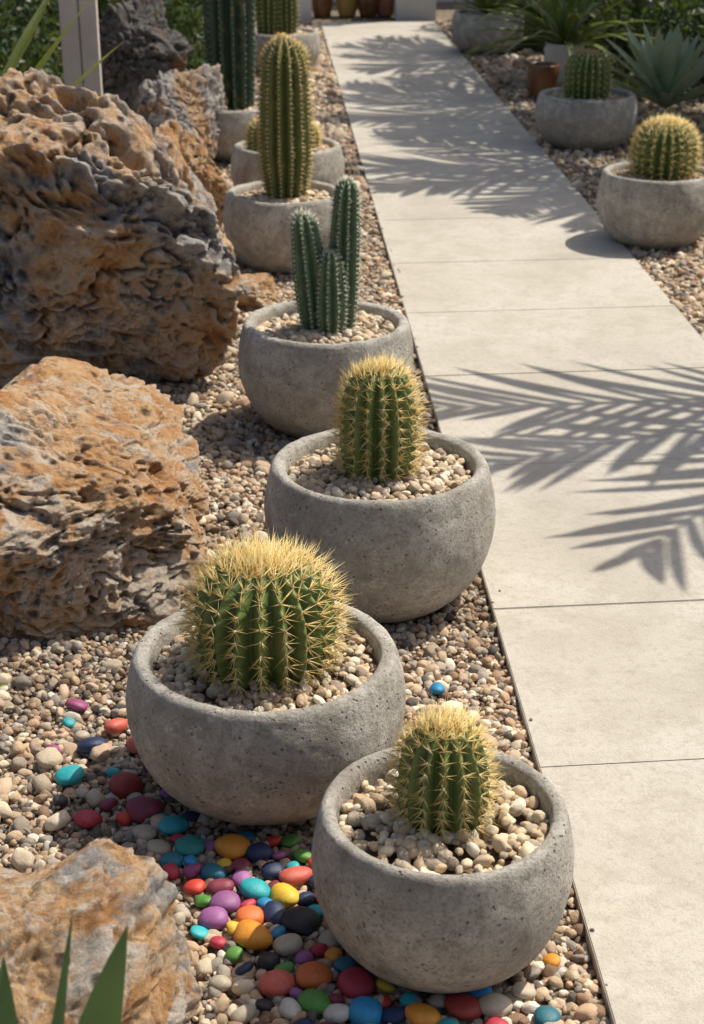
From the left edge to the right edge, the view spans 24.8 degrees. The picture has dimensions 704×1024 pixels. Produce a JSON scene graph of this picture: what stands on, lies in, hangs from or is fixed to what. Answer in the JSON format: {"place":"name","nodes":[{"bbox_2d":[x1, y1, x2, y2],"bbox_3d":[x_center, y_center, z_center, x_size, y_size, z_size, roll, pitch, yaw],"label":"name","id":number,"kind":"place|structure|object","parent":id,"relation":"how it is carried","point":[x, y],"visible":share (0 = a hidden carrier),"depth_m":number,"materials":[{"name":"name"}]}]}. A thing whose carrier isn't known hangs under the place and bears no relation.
{"place":"outdoors","nodes":[
{"label":"outdoors","id":0,"kind":"place"},
{"bbox_2d":[0,1,703,1023],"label":"ground","id":1,"kind":"structure","parent":0,"point":[442,13],"depth_m":3.18,"materials":[{"name":"beige gravel"}]},
{"bbox_2d":[0,0,41,66],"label":"shrub","id":2,"kind":"object","parent":1,"relation":"on","point":[18,8],"visible":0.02,"depth_m":9.29,"materials":[{"name":"green plant"}]},
{"bbox_2d":[0,0,87,86],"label":"shrub","id":3,"kind":"object","parent":1,"relation":"on","point":[6,44],"visible":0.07,"depth_m":7.45,"materials":[{"name":"green plant"}]},
{"bbox_2d":[0,0,123,86],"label":"yucca plant","id":4,"kind":"object","parent":1,"relation":"on","point":[22,44],"visible":0.59,"depth_m":5.77,"materials":[{"name":"green plant"}]},
{"bbox_2d":[0,914,127,1023],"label":"agave","id":5,"kind":"object","parent":1,"relation":"on","point":[104,1004],"visible":1,"depth_m":1.61,"materials":[{"name":"green plant"}]},
{"bbox_2d":[0,0,129,81],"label":"shrub","id":6,"kind":"object","parent":1,"relation":"on","point":[37,51],"visible":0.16,"depth_m":8.39,"materials":[{"name":"green plant"}]},
{"bbox_2d":[58,0,102,96],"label":"pale post","id":7,"kind":"object","parent":1,"relation":"on","point":[80,45],"visible":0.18,"depth_m":7.88,"materials":[{"name":"grey wood"}]},
{"bbox_2d":[0,0,173,73],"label":"shrub","id":8,"kind":"object","parent":1,"relation":"on","point":[101,12],"visible":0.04,"depth_m":9.92,"materials":[{"name":"green plant"}]},
{"bbox_2d":[0,838,202,1023],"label":"boulder","id":9,"kind":"object","parent":1,"relation":"on","point":[105,892],"visible":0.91,"depth_m":2.07,"materials":[{"name":"beige stone"}]},
{"bbox_2d":[0,356,210,643],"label":"boulder","id":10,"kind":"object","parent":1,"relation":"on","point":[104,502],"visible":0.94,"depth_m":3.40,"materials":[{"name":"brown stone"}]},
{"bbox_2d":[0,67,244,387],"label":"boulder","id":11,"kind":"object","parent":1,"relation":"on","point":[116,250],"visible":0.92,"depth_m":4.51,"materials":[{"name":"brown stone"}]},
{"bbox_2d":[60,0,191,110],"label":"boulder","id":12,"kind":"object","parent":1,"relation":"on","point":[151,46],"visible":0.5,"depth_m":8.70,"materials":[{"name":"grey stone"}]},
{"bbox_2d":[102,0,256,44],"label":"shrub","id":13,"kind":"object","parent":1,"relation":"on","point":[197,3],"visible":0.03,"depth_m":11.51,"materials":[{"name":"green plant"}]},
{"bbox_2d":[134,64,227,159],"bbox_3d":[-0.856,-1.901,7.757,0.560,0.523,0.489,-1,24,-3],"label":"boulder","id":14,"kind":"object","parent":1,"relation":"on","point":[194,103],"visible":0.55,"depth_m":7.63,"materials":[{"name":"beige stone"}]},
{"bbox_2d":[165,0,206,71],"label":"shrub","id":15,"kind":"object","parent":1,"relation":"on","point":[195,60],"visible":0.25,"depth_m":9.81,"materials":[{"name":"green plant"}]},
{"bbox_2d":[154,119,228,227],"bbox_3d":[-0.729,-1.369,6.595,0.379,0.530,0.380,-13,27,-28],"label":"boulder","id":16,"kind":"object","parent":1,"relation":"on","point":[206,171],"visible":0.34,"depth_m":6.46,"materials":[{"name":"brown stone"}]},
{"bbox_2d":[212,96,259,163],"bbox_3d":[-0.601,-1.923,8.072,0.538,0.284,0.538,-1,24,-3],"label":"concrete planter","id":17,"kind":"object","parent":1,"relation":"on","point":[232,124],"visible":0.15,"depth_m":7.81,"materials":[{"name":"concrete"}]},
{"bbox_2d":[201,0,257,109],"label":"columnar cactus","id":18,"kind":"object","parent":17,"relation":"on","point":[229,35],"visible":0.8,"depth_m":7.83,"materials":[{"name":"green plant"}]},
{"bbox_2d":[0,0,503,2],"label":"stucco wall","id":19,"kind":"structure","parent":1,"relation":"on","point":[436,1],"depth_m":15.00,"materials":[{"name":"white paint"}]},
{"bbox_2d":[236,273,279,308],"bbox_3d":[-0.399,-0.790,5.706,0.284,0.122,0.200,10,26,23],"label":"boulder","id":20,"kind":"object","parent":1,"relation":"on","point":[259,291],"visible":0.41,"depth_m":5.64,"materials":[{"name":"brown stone"}]},
{"bbox_2d":[126,601,405,824],"bbox_3d":[-0.151,0.362,2.827,0.491,0.278,0.492,-1,24,-3],"label":"concrete planter","id":21,"kind":"object","parent":1,"relation":"on","point":[244,767],"visible":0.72,"depth_m":2.62,"materials":[{"name":"concrete"}]},
{"bbox_2d":[168,526,360,707],"bbox_3d":[-0.152,0.172,2.740,0.346,0.296,0.353,-1,24,-3],"label":"barrel cactus","id":22,"kind":"object","parent":21,"relation":"on","point":[265,615],"visible":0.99,"depth_m":2.67,"materials":[{"name":"green plant"}]},
{"bbox_2d":[223,180,334,273],"bbox_3d":[-0.258,-1.083,6.121,0.470,0.298,0.468,-1,24,-3],"label":"concrete planter","id":23,"kind":"object","parent":1,"relation":"on","point":[256,232],"visible":0.56,"depth_m":5.94,"materials":[{"name":"concrete"}]},
{"bbox_2d":[253,32,317,198],"bbox_3d":[-0.247,-1.465,5.954,0.255,0.637,0.247,-1,24,-3],"label":"columnar cactus","id":24,"kind":"object","parent":23,"relation":"on","point":[285,146],"visible":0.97,"depth_m":5.90,"materials":[{"name":"green plant"}]},
{"bbox_2d":[254,0,311,22],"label":"stucco planter box","id":25,"kind":"object","parent":1,"relation":"on","point":[305,9],"visible":0.08,"depth_m":13.39,"materials":[{"name":"white paint"}]},
{"bbox_2d":[230,137,344,186],"bbox_3d":[-0.282,-1.467,7.011,0.498,0.292,0.496,-1,24,-3],"label":"concrete planter","id":26,"kind":"object","parent":1,"relation":"on","point":[329,166],"visible":0.36,"depth_m":6.84,"materials":[{"name":"concrete"}]},
{"bbox_2d":[241,116,259,151],"bbox_3d":[-0.391,-1.625,6.904,0.203,0.199,0.196,-1,24,-3],"label":"barrel cactus","id":27,"kind":"object","parent":26,"relation":"in","point":[251,140],"visible":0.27,"depth_m":6.87,"materials":[{"name":"green plant"}]},
{"bbox_2d":[311,121,323,147],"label":"barrel cactus","id":28,"kind":"object","parent":26,"relation":"in","point":[317,142],"visible":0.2,"depth_m":6.97,"materials":[{"name":"yellow plant"}]},
{"bbox_2d":[254,27,320,71],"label":"concrete planter","id":29,"kind":"object","parent":1,"relation":"on","point":[311,39],"visible":0.36,"depth_m":10.57,"materials":[{"name":"concrete"}]},
{"bbox_2d":[254,0,281,34],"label":"columnar cactus","id":30,"kind":"object","parent":29,"relation":"in","point":[267,16],"visible":0.9,"depth_m":10.58,"materials":[{"name":"green plant"}]},
{"bbox_2d":[278,0,300,34],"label":"columnar cactus","id":31,"kind":"object","parent":29,"relation":"in","point":[288,23],"visible":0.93,"depth_m":10.61,"materials":[{"name":"green plant"}]},
{"bbox_2d":[47,682,560,1023],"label":"painted pebbles","id":32,"kind":"object","parent":1,"relation":"on","point":[247,929],"visible":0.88,"depth_m":2.49,"materials":[{"name":"multicoloured stone"}]},
{"bbox_2d":[312,0,332,17],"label":"brown glazed pot","id":33,"kind":"object","parent":1,"relation":"on","point":[321,8],"visible":0.97,"depth_m":13.75,"materials":[{"name":"ceramic"}]},
{"bbox_2d":[238,301,413,437],"bbox_3d":[-0.073,-0.388,4.501,0.491,0.317,0.494,-1,24,-3],"label":"concrete planter","id":34,"kind":"object","parent":1,"relation":"on","point":[289,386],"visible":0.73,"depth_m":4.30,"materials":[{"name":"concrete"}]},
{"bbox_2d":[286,175,363,339],"bbox_3d":[-0.071,-0.690,4.346,0.224,0.449,0.166,-1,24,-3],"label":"columnar cactus","id":35,"kind":"object","parent":34,"relation":"on","point":[326,285],"visible":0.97,"depth_m":4.33,"materials":[{"name":"green plant"}]},
{"bbox_2d":[336,0,357,16],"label":"ochre pot","id":36,"kind":"object","parent":1,"relation":"on","point":[346,8],"visible":1,"depth_m":13.80,"materials":[{"name":"ceramic"}]},
{"bbox_2d":[357,0,378,17],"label":"brown glazed pot","id":37,"kind":"object","parent":1,"relation":"on","point":[367,8],"visible":1,"depth_m":13.77,"materials":[{"name":"ceramic"}]},
{"bbox_2d":[264,428,495,622],"bbox_3d":[0.060,0.040,3.500,0.502,0.330,0.500,-1,24,-3],"label":"concrete planter","id":38,"kind":"object","parent":1,"relation":"on","point":[408,559],"visible":0.79,"depth_m":3.29,"materials":[{"name":"concrete"}]},
{"bbox_2d":[324,350,434,486],"bbox_3d":[0.054,-0.199,3.394,0.248,0.311,0.241,-1,24,-3],"label":"barrel cactus","id":39,"kind":"object","parent":38,"relation":"on","point":[377,423],"visible":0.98,"depth_m":3.35,"materials":[{"name":"green plant"}]},
{"bbox_2d":[377,0,393,16],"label":"terracotta pot","id":40,"kind":"object","parent":1,"relation":"on","point":[385,8],"visible":0.9,"depth_m":13.81,"materials":[{"name":"brown ceramic"}]},
{"bbox_2d":[394,0,435,20],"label":"stucco pillar","id":41,"kind":"structure","parent":1,"relation":"on","point":[414,10],"depth_m":13.58,"materials":[{"name":"white paint"}]},
{"bbox_2d":[311,747,573,993],"bbox_3d":[0.135,0.550,2.411,0.392,0.263,0.393,-1,24,-3],"label":"concrete planter","id":42,"kind":"object","parent":1,"relation":"on","point":[447,931],"visible":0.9,"depth_m":2.26,"materials":[{"name":"concrete"}]},
{"bbox_2d":[374,694,507,850],"bbox_3d":[0.130,0.379,2.342,0.208,0.232,0.208,-1,24,-3],"label":"barrel cactus","id":43,"kind":"object","parent":42,"relation":"on","point":[444,783],"visible":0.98,"depth_m":2.30,"materials":[{"name":"green plant"}]},
{"bbox_2d":[453,0,529,13],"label":"agave","id":44,"kind":"object","parent":1,"relation":"on","point":[483,4],"visible":0.89,"depth_m":11.52,"materials":[{"name":"green plant"}]},
{"bbox_2d":[448,0,613,27],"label":"shrub","id":45,"kind":"object","parent":1,"relation":"on","point":[510,7],"visible":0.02,"depth_m":12.96,"materials":[{"name":"green plant"}]},
{"bbox_2d":[526,62,558,98],"bbox_3d":[1.156,-2.615,9.740,0.200,0.220,0.200,-1,24,-3],"label":"brown glazed pot","id":46,"kind":"object","parent":1,"relation":"on","point":[541,76],"visible":0.71,"depth_m":9.66,"materials":[{"name":"ceramic"}]},
{"bbox_2d":[452,0,654,70],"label":"yucca plant","id":47,"kind":"object","parent":1,"relation":"on","point":[566,23],"visible":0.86,"depth_m":10.12,"materials":[{"name":"green plant"}]},
{"bbox_2d":[544,41,584,84],"bbox_3d":[1.364,-2.881,10.291,0.260,0.270,0.260,-1,24,-3],"label":"white flower pot","id":48,"kind":"object","parent":1,"relation":"on","point":[556,53],"visible":0.41,"depth_m":10.17,"materials":[{"name":"concrete"}]},
{"bbox_2d":[516,0,636,52],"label":"yucca plant","id":49,"kind":"object","parent":1,"relation":"on","point":[543,19],"visible":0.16,"depth_m":11.68,"materials":[{"name":"green plant"}]},
{"bbox_2d":[535,87,637,150],"bbox_3d":[1.220,-2.046,8.354,0.534,0.283,0.535,-1,24,-3],"label":"concrete planter","id":50,"kind":"object","parent":1,"relation":"on","point":[572,125],"visible":0.88,"depth_m":8.15,"materials":[{"name":"concrete"}]},
{"bbox_2d":[560,47,615,99],"bbox_3d":[1.217,-2.259,8.258,0.296,0.282,0.292,-1,24,-3],"label":"barrel cactus","id":51,"kind":"object","parent":50,"relation":"on","point":[587,74],"visible":0.95,"depth_m":8.19,"materials":[{"name":"green plant"}]},
{"bbox_2d":[605,53,647,102],"bbox_3d":[1.585,-2.627,9.752,0.597,0.348,0.504,-1,24,-3],"label":"shrub","id":52,"kind":"object","parent":1,"relation":"on","point":[617,65],"visible":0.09,"depth_m":9.66,"materials":[{"name":"green plant"}]},
{"bbox_2d":[579,0,703,84],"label":"shrub","id":53,"kind":"object","parent":1,"relation":"on","point":[640,6],"visible":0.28,"depth_m":10.17,"materials":[{"name":"green plant"}]},
{"bbox_2d":[608,0,692,29],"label":"shrub","id":54,"kind":"object","parent":1,"relation":"on","point":[649,7],"visible":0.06,"depth_m":12.21,"materials":[{"name":"green plant"}]},
{"bbox_2d":[597,161,703,250],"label":"concrete planter","id":55,"kind":"object","parent":1,"relation":"on","point":[649,215],"visible":0.91,"depth_m":6.26,"materials":[{"name":"concrete"}]},
{"bbox_2d":[623,111,703,180],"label":"barrel cactus","id":56,"kind":"object","parent":55,"relation":"on","point":[666,147],"visible":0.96,"depth_m":6.28,"materials":[{"name":"green plant"}]},
{"bbox_2d":[598,0,703,61],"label":"shrub","id":57,"kind":"object","parent":1,"relation":"on","point":[677,16],"visible":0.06,"depth_m":10.94,"materials":[{"name":"green plant"}]},
{"bbox_2d":[602,22,703,107],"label":"agave","id":58,"kind":"object","parent":1,"relation":"on","point":[669,70],"visible":0.93,"depth_m":8.83,"materials":[{"name":"green plant"}]},
{"bbox_2d":[683,8,703,96],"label":"shrub","id":59,"kind":"object","parent":1,"relation":"on","point":[698,19],"visible":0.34,"depth_m":9.88,"materials":[{"name":"green plant"}]},
{"bbox_2d":[321,22,703,1023],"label":"paved path","id":60,"kind":"structure","parent":0,"point":[559,342],"depth_m":4.31,"materials":[{"name":"beige concrete"}]}
]}

